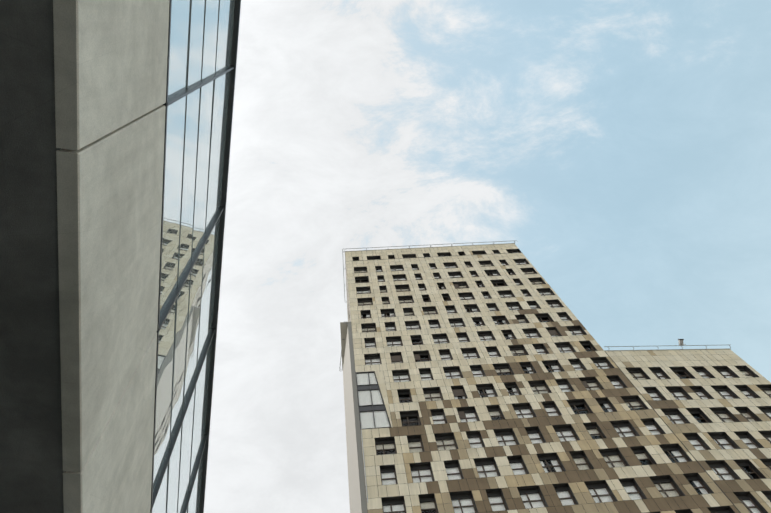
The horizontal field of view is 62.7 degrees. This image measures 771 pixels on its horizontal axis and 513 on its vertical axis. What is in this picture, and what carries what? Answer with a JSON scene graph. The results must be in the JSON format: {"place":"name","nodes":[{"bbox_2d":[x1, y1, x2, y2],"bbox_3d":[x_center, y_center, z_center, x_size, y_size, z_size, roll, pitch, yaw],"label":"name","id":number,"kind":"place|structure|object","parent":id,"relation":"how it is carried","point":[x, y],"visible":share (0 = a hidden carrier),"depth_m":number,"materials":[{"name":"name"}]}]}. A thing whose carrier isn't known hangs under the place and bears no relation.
{"place":"outdoors","nodes":[
{"label":"outdoors","id":0,"kind":"place"},
{"bbox_2d":[152,0,234,512],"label":"glass curtain wall","id":1,"kind":"structure","parent":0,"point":[176,135],"depth_m":10.53,"materials":[{"name":"glass"}]},
{"bbox_2d":[204,0,770,512],"label":"sky","id":2,"kind":"structure","parent":0,"point":[623,147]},
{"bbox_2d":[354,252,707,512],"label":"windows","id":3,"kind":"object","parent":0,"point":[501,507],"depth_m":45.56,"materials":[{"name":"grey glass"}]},
{"bbox_2d":[345,246,732,512],"bbox_3d":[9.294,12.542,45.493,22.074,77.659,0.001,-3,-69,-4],"label":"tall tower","id":4,"kind":"structure","parent":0,"point":[497,394],"depth_m":48.82,"materials":[{"name":"beige concrete"}]},
{"bbox_2d":[345,257,350,321],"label":"tower side panels","id":5,"kind":"object","parent":4,"relation":"attached to","point":[349,319],"visible":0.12,"depth_m":75.36,"materials":[{"name":"beige concrete"}]},
{"bbox_2d":[343,322,367,512],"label":"tower annex","id":6,"kind":"object","parent":4,"relation":"attached to","point":[357,493],"visible":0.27,"depth_m":48.15,"materials":[{"name":"grey concrete"}]},
{"bbox_2d":[355,371,390,429],"bbox_3d":[-1.038,11.339,49.783,2.275,7.940,0.512,-3,-69,-4],"label":"window frame","id":7,"kind":"object","parent":4,"relation":"attached to","point":[372,407],"visible":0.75,"depth_m":48.77,"materials":[{"name":"grey metal"}]},
{"bbox_2d":[358,372,386,424],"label":"window panes","id":8,"kind":"structure","parent":7,"relation":"in","point":[373,399],"depth_m":49.57,"materials":[{"name":"grey glass"}]},
{"bbox_2d":[375,371,391,426],"bbox_3d":[-0.206,11.070,49.761,0.734,7.900,0.001,-3,-69,-4],"label":"wall panel","id":9,"kind":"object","parent":4,"relation":"attached to","point":[380,379],"depth_m":50.79,"materials":[{"name":"beige concrete"}]},
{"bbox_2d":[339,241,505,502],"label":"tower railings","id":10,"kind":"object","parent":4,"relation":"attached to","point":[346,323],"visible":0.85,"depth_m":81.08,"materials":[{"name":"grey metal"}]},
{"bbox_2d":[359,252,521,260],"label":"tall tower groove","id":11,"kind":"object","parent":4,"relation":"in","point":[439,256],"visible":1,"depth_m":78.47},
{"bbox_2d":[345,244,739,512],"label":"tall tower panels","id":12,"kind":"object","parent":4,"relation":"attached to","point":[374,503],"visible":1,"depth_m":48.85,"materials":[{"name":"beige concrete"}]},
{"bbox_2d":[352,249,734,512],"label":"window frames","id":13,"kind":"structure","parent":4,"relation":"attached to","point":[458,391],"depth_m":50.62,"materials":[{"name":"black metal"}]},
{"bbox_2d":[353,252,700,510],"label":"window panes","id":14,"kind":"structure","parent":13,"relation":"in","point":[486,391],"depth_m":51.52,"materials":[{"name":"grey glass"}]},
{"bbox_2d":[606,353,753,512],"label":"low tower body","id":15,"kind":"structure","parent":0,"point":[747,470],"depth_m":45.85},
{"bbox_2d":[678,339,685,344],"bbox_3d":[26.711,7.736,56.831,0.380,0.870,0.620,0,-94,-5],"label":"roof vent","id":16,"kind":"object","parent":15,"relation":"on","point":[680,341],"visible":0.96,"depth_m":56.99,"materials":[{"name":"silver metal"}]},
{"bbox_2d":[605,349,770,512],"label":"low tower panels","id":17,"kind":"object","parent":15,"relation":"attached to","point":[682,358],"visible":0.9,"depth_m":48.47,"materials":[{"name":"beige concrete"}]},
{"bbox_2d":[626,365,770,512],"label":"window frames","id":18,"kind":"structure","parent":15,"relation":"attached to","point":[740,496],"depth_m":47.82,"materials":[{"name":"black metal"}]},
{"bbox_2d":[630,371,770,512],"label":"tower window glass","id":19,"kind":"object","parent":18,"relation":"in","point":[718,416],"visible":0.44,"depth_m":47.63,"materials":[{"name":"grey glass"}]},
{"bbox_2d":[614,350,770,508],"bbox_3d":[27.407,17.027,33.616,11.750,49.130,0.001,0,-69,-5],"label":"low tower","id":20,"kind":"structure","parent":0,"point":[707,407],"depth_m":48.73,"materials":[{"name":"beige concrete"}]},
{"bbox_2d":[604,348,730,350],"bbox_3d":[25.224,8.470,56.515,11.780,0.095,0.335,0,-69,-5],"label":"low tower coping","id":21,"kind":"object","parent":20,"relation":"on","point":[664,349],"visible":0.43,"depth_m":56.48,"materials":[{"name":"grey metal"}]},
{"bbox_2d":[604,345,730,351],"bbox_3d":[25.268,8.177,56.425,11.850,0.386,0.350,0,-69,-5],"label":"roof railing","id":22,"kind":"object","parent":21,"relation":"on","point":[668,345],"visible":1,"depth_m":56.53,"materials":[{"name":"grey metal"}]},
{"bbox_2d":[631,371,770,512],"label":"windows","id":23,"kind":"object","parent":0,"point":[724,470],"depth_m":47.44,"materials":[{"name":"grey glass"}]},
{"label":"ground","id":24,"kind":"structure","parent":0,"visible":0},
{"bbox_2d":[0,0,65,512],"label":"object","id":25,"kind":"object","parent":24,"relation":"on","point":[31,468],"depth_m":5.11,"materials":[{"name":"concrete"}]},
{"bbox_2d":[53,0,169,512],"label":"building precast panels","id":26,"kind":"object","parent":25,"relation":"attached to","point":[110,63],"visible":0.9,"depth_m":5.91,"materials":[{"name":"grey concrete"}]},
{"bbox_2d":[150,0,240,512],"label":"window frames","id":27,"kind":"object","parent":25,"relation":"attached to","point":[221,213],"visible":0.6,"depth_m":12.39,"materials":[{"name":"black metal"}]},
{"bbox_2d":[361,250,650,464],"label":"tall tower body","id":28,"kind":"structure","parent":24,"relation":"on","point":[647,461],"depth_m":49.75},
{"bbox_2d":[357,373,389,428],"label":"windows","id":29,"kind":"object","parent":28,"relation":"attached to","point":[363,396],"depth_m":49.21,"materials":[{"name":"grey glass"}]},
{"bbox_2d":[340,243,514,369],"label":"tower copings","id":30,"kind":"object","parent":28,"relation":"on","point":[343,327],"visible":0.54,"depth_m":63.06,"materials":[{"name":"grey metal"}]}
]}

